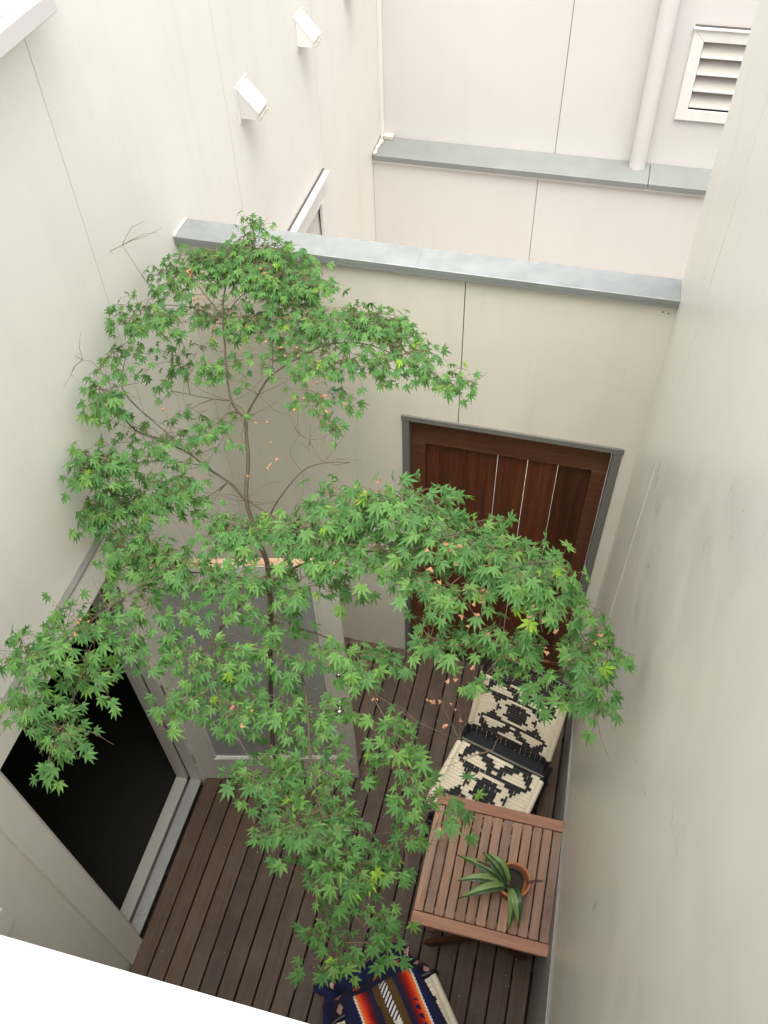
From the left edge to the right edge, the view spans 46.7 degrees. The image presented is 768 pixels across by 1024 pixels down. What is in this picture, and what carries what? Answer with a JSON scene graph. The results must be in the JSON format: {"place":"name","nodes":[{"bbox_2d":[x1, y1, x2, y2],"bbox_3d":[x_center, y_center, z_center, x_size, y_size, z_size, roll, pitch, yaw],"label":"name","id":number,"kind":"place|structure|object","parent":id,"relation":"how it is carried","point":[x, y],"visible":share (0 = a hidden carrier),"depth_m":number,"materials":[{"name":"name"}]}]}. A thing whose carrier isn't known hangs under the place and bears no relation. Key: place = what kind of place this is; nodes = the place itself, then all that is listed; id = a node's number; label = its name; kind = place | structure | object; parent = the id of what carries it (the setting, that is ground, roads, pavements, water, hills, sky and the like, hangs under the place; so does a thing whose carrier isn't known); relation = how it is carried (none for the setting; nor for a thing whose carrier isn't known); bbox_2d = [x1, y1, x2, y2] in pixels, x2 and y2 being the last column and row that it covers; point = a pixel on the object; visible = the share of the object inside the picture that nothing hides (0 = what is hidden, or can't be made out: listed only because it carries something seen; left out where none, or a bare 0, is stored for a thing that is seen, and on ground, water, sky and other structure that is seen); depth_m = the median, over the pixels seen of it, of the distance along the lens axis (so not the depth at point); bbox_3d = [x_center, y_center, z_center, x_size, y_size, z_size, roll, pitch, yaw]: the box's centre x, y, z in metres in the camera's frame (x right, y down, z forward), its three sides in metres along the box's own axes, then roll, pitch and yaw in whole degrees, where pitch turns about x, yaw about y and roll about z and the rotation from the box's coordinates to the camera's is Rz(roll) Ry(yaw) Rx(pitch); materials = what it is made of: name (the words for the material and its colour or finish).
{"place":"outdoors","nodes":[
{"label":"outdoors","id":0,"kind":"place"},
{"bbox_2d":[0,604,177,910],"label":"room floor","id":1,"kind":"structure","parent":0,"point":[100,816],"depth_m":5.14,"materials":[{"name":"black"}]},
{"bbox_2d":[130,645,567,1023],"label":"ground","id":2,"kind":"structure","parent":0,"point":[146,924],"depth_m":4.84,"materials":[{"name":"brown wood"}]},
{"bbox_2d":[0,935,307,1023],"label":"wall","id":3,"kind":"structure","parent":2,"relation":"on","point":[40,985],"depth_m":0.70,"materials":[{"name":"white paint"}]},
{"bbox_2d":[0,0,380,971],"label":"wall","id":4,"kind":"structure","parent":2,"relation":"on","point":[118,118],"depth_m":3.26,"materials":[{"name":"white paint"}]},
{"bbox_2d":[0,907,14,935],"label":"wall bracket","id":5,"kind":"object","parent":4,"relation":"attached to","point":[6,919],"depth_m":3.17,"materials":[{"name":"white paint"}]},
{"bbox_2d":[0,0,56,58],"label":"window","id":6,"kind":"structure","parent":4,"relation":"attached to","point":[20,20],"depth_m":2.37,"materials":[{"name":"white paint"}]},
{"bbox_2d":[0,525,205,964],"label":"door frame","id":7,"kind":"object","parent":4,"relation":"attached to","point":[29,835],"visible":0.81,"depth_m":3.95,"materials":[{"name":"white paint"}]},
{"bbox_2d":[116,558,358,777],"bbox_3d":[-0.621,0.878,4.303,0.904,2.037,0.106,-1,50,1],"label":"glazed door","id":8,"kind":"structure","parent":7,"relation":"attached to","point":[212,753],"depth_m":4.12,"materials":[{"name":"paint"}]},
{"bbox_2d":[234,74,268,124],"bbox_3d":[-0.589,-1.854,4.006,0.100,0.165,0.145,10,51,10],"label":"wall vent","id":9,"kind":"object","parent":4,"relation":"attached to","point":[251,101],"depth_m":3.99,"materials":[{"name":"white paint"}]},
{"bbox_2d":[293,7,320,51],"bbox_3d":[-0.385,-2.457,4.539,0.100,0.165,0.145,10,51,10],"label":"wall vent","id":10,"kind":"object","parent":4,"relation":"attached to","point":[307,32],"depth_m":4.52,"materials":[{"name":"white paint"}]},
{"bbox_2d":[287,168,330,235],"bbox_3d":[-0.452,-1.062,5.720,0.056,1.888,1.026,10,51,10],"label":"window","id":11,"kind":"structure","parent":4,"relation":"attached to","point":[312,216],"depth_m":5.25,"materials":[{"name":"white paint"}]},
{"bbox_2d":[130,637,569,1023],"bbox_3d":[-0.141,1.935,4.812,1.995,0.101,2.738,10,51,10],"label":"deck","id":12,"kind":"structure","parent":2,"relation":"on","point":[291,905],"depth_m":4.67,"materials":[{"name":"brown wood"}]},
{"bbox_2d":[0,211,636,989],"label":"japanese maple","id":13,"kind":"object","parent":12,"relation":"on","point":[276,279],"visible":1,"depth_m":2.73,"materials":[{"name":"green plant"}]},
{"bbox_2d":[330,968,457,1023],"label":"rope chair","id":14,"kind":"object","parent":12,"relation":"on","point":[436,988],"visible":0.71,"depth_m":4.00,"materials":[{"name":"beige fabric"}]},
{"bbox_2d":[313,942,446,1023],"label":"striped blanket","id":15,"kind":"object","parent":14,"relation":"on","point":[391,996],"visible":0.77,"depth_m":4.00,"materials":[{"name":"multicoloured fabric"}]},
{"bbox_2d":[410,793,563,959],"bbox_3d":[0.491,1.859,4.322,0.602,0.722,0.604,10,51,10],"label":"slatted table","id":16,"kind":"object","parent":12,"relation":"on","point":[515,941],"visible":0.84,"depth_m":4.04,"materials":[{"name":"brown wood"}]},
{"bbox_2d":[457,852,542,932],"bbox_3d":[0.487,1.652,3.880,0.390,0.221,0.272,10,51,10],"label":"potted plant","id":17,"kind":"object","parent":16,"relation":"on","point":[510,882],"visible":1,"depth_m":3.87,"materials":[{"name":"green plant"}]},
{"bbox_2d":[424,657,570,855],"bbox_3d":[0.575,1.314,4.611,0.536,0.963,0.698,22,54,19],"label":"rope chair","id":18,"kind":"object","parent":12,"relation":"on","point":[521,760],"visible":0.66,"depth_m":4.67,"materials":[{"name":"woven cream and black fabric"},{"name":"black enamel metal"}]},
{"bbox_2d":[173,217,681,687],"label":"dividing wall","id":19,"kind":"structure","parent":2,"relation":"on","point":[568,352],"depth_m":3.71,"materials":[{"name":"beige paint"}]},
{"bbox_2d":[401,414,624,681],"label":"timber gate","id":20,"kind":"structure","parent":19,"relation":"attached to","point":[458,456],"depth_m":4.32,"materials":[{"name":"wood"}]},
{"bbox_2d":[372,0,758,278],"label":"wall","id":21,"kind":"structure","parent":2,"relation":"on","point":[507,128],"depth_m":6.14,"materials":[{"name":"white paint"}]},
{"bbox_2d":[629,0,679,170],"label":"downpipe","id":22,"kind":"object","parent":21,"relation":"on","point":[666,21],"visible":1,"depth_m":5.67,"materials":[{"name":"white paint"}]},
{"bbox_2d":[674,24,750,123],"bbox_3d":[2.223,-2.769,5.646,0.622,0.589,0.105,10,51,10],"label":"louvre window","id":23,"kind":"structure","parent":21,"relation":"attached to","point":[714,60],"depth_m":5.64,"materials":[{"name":"white paint"}]},
{"bbox_2d":[526,0,767,1023],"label":"wall","id":24,"kind":"structure","parent":2,"relation":"on","point":[660,911],"depth_m":2.00,"materials":[{"name":"beige paint"}]}
]}

